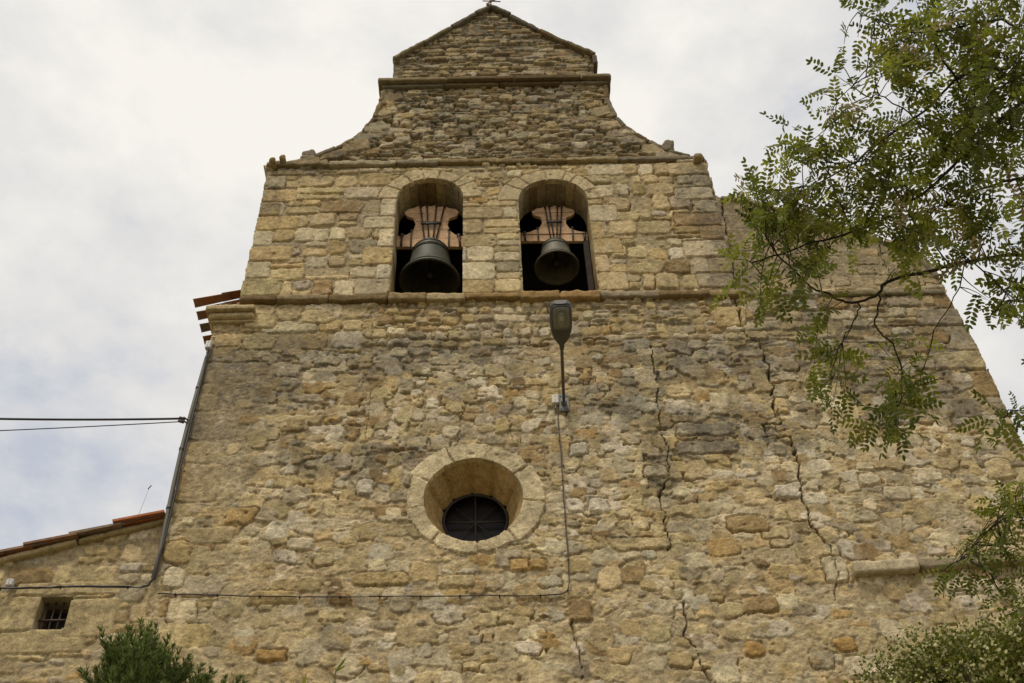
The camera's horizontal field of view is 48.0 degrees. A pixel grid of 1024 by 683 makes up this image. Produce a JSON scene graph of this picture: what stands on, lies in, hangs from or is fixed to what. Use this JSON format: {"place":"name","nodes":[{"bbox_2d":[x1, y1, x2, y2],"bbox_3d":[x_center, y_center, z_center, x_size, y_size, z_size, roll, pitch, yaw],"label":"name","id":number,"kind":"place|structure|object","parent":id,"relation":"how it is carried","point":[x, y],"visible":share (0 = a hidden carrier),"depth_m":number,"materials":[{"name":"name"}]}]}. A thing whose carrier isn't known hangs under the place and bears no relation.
{"place":"outdoors","nodes":[
{"label":"outdoors","id":0,"kind":"place"},
{"bbox_2d":[0,0,1023,549],"label":"sky","id":1,"kind":"structure","parent":0,"point":[137,137],"materials":[{"name":"white"}]},
{"bbox_3d":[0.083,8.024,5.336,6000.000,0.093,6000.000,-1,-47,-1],"label":"ground","id":2,"kind":"structure","parent":0,"visible":0},
{"bbox_2d":[0,510,164,682],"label":"side building","id":3,"kind":"structure","parent":2,"relation":"on","point":[49,635],"depth_m":11.33,"materials":[{"name":"stone"}]},
{"bbox_2d":[5,579,14,591],"bbox_3d":[-4.959,2.408,11.342,0.070,0.140,0.064,-1,-47,-1],"label":"junction box","id":4,"kind":"object","parent":3,"relation":"attached to","point":[10,583],"visible":0.93,"depth_m":11.34,"materials":[{"name":"plastic"}]},
{"bbox_2d":[38,602,68,629],"bbox_3d":[-4.461,2.762,11.292,0.312,0.364,0.195,-1,-47,-1],"label":"window","id":5,"kind":"structure","parent":3,"relation":"in","point":[55,619],"depth_m":11.34,"materials":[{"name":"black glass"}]},
{"bbox_2d":[76,617,248,682],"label":"juniper tree","id":6,"kind":"object","parent":2,"relation":"on","point":[142,660],"visible":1,"depth_m":6.57,"materials":[{"name":"green plant"}]},
{"bbox_2d":[329,658,345,682],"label":"sapling","id":7,"kind":"object","parent":2,"relation":"on","point":[339,667],"visible":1,"depth_m":5.89,"materials":[{"name":"green plant"}]},
{"bbox_2d":[140,3,1023,682],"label":"church","id":8,"kind":"structure","parent":2,"relation":"on","point":[370,437],"depth_m":12.72,"materials":[{"name":"stone"}]},
{"bbox_2d":[0,416,188,420],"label":"overhead wire","id":9,"kind":"object","parent":8,"relation":"attached to","point":[91,419],"visible":1,"depth_m":12.71,"materials":[{"name":"plastic"}]},
{"bbox_2d":[0,350,208,590],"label":"power cable","id":10,"kind":"object","parent":8,"relation":"attached to","point":[164,539],"visible":1,"depth_m":11.59,"materials":[{"name":"plastic"}]},
{"bbox_2d":[151,348,212,578],"bbox_3d":[-3.586,1.211,12.550,0.115,3.282,0.058,-1,-47,-1],"label":"drain pipe","id":11,"kind":"object","parent":8,"relation":"attached to","point":[175,475],"visible":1,"depth_m":12.36,"materials":[{"name":"plastic"}]},
{"bbox_2d":[0,419,187,430],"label":"overhead wire","id":12,"kind":"object","parent":11,"relation":"attached to","point":[181,421],"visible":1,"depth_m":12.65,"materials":[{"name":"plastic"}]},
{"bbox_2d":[205,340,211,352],"bbox_3d":[-3.623,0.068,13.710,0.064,0.180,0.074,-1,-47,-1],"label":"junction box","id":13,"kind":"object","parent":11,"relation":"attached to","point":[208,345],"visible":1,"depth_m":13.70,"materials":[{"name":"plastic"}]},
{"bbox_2d":[158,407,569,598],"bbox_3d":[-1.463,1.656,12.052,4.038,2.508,0.034,-1,-47,-1],"label":"wall cable","id":14,"kind":"object","parent":8,"relation":"attached to","point":[339,596],"depth_m":11.18,"materials":[{"name":"plastic"}]},
{"bbox_2d":[396,204,462,295],"bbox_3d":[-1.121,-1.331,15.893,0.817,1.588,0.817,-34,-54,27],"label":"bell","id":15,"kind":"object","parent":8,"relation":"hanging from","point":[431,239],"visible":0.92,"depth_m":15.73,"materials":[{"name":"brown metal"}]},
{"bbox_2d":[483,0,500,3],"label":"iron cross","id":16,"kind":"object","parent":8,"relation":"on","point":[490,1],"visible":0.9,"depth_m":21.16,"materials":[{"name":"grey metal"}]},
{"bbox_2d":[521,205,588,285],"bbox_3d":[0.581,-1.426,15.977,0.927,1.273,0.615,18,-50,-18],"label":"bell","id":17,"kind":"object","parent":8,"relation":"hanging from","point":[557,261],"visible":0.99,"depth_m":15.82,"materials":[{"name":"brown metal"}]},
{"bbox_2d":[549,300,571,411],"bbox_3d":[0.524,0.160,12.339,0.230,0.579,1.810,-3,-47,1],"label":"street lamp","id":18,"kind":"object","parent":8,"relation":"attached to","point":[560,312],"visible":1,"depth_m":11.73,"materials":[{"name":"metal"}]},
{"bbox_2d":[552,395,558,408],"bbox_3d":[0.492,0.685,13.059,0.075,0.192,0.064,-1,-47,-1],"label":"junction box","id":19,"kind":"object","parent":18,"relation":"attached to","point":[555,401],"visible":1,"depth_m":13.05,"materials":[{"name":"plastic"}]},
{"bbox_2d":[583,240,593,289],"bbox_3d":[1.031,-0.894,15.299,0.070,1.360,0.080,-1,-47,-1],"label":"timber post","id":20,"kind":"object","parent":8,"relation":"attached to","point":[589,274],"visible":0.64,"depth_m":15.37,"materials":[{"name":"wood"}]},
{"bbox_2d":[710,0,1023,628],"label":"locust tree","id":21,"kind":"object","parent":2,"relation":"on","point":[968,141],"visible":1,"depth_m":6.09,"materials":[{"name":"green plant"}]},
{"bbox_2d":[827,584,1023,682],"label":"flowering shrub","id":22,"kind":"object","parent":2,"relation":"on","point":[975,656],"visible":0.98,"depth_m":4.84,"materials":[{"name":"green plant"}]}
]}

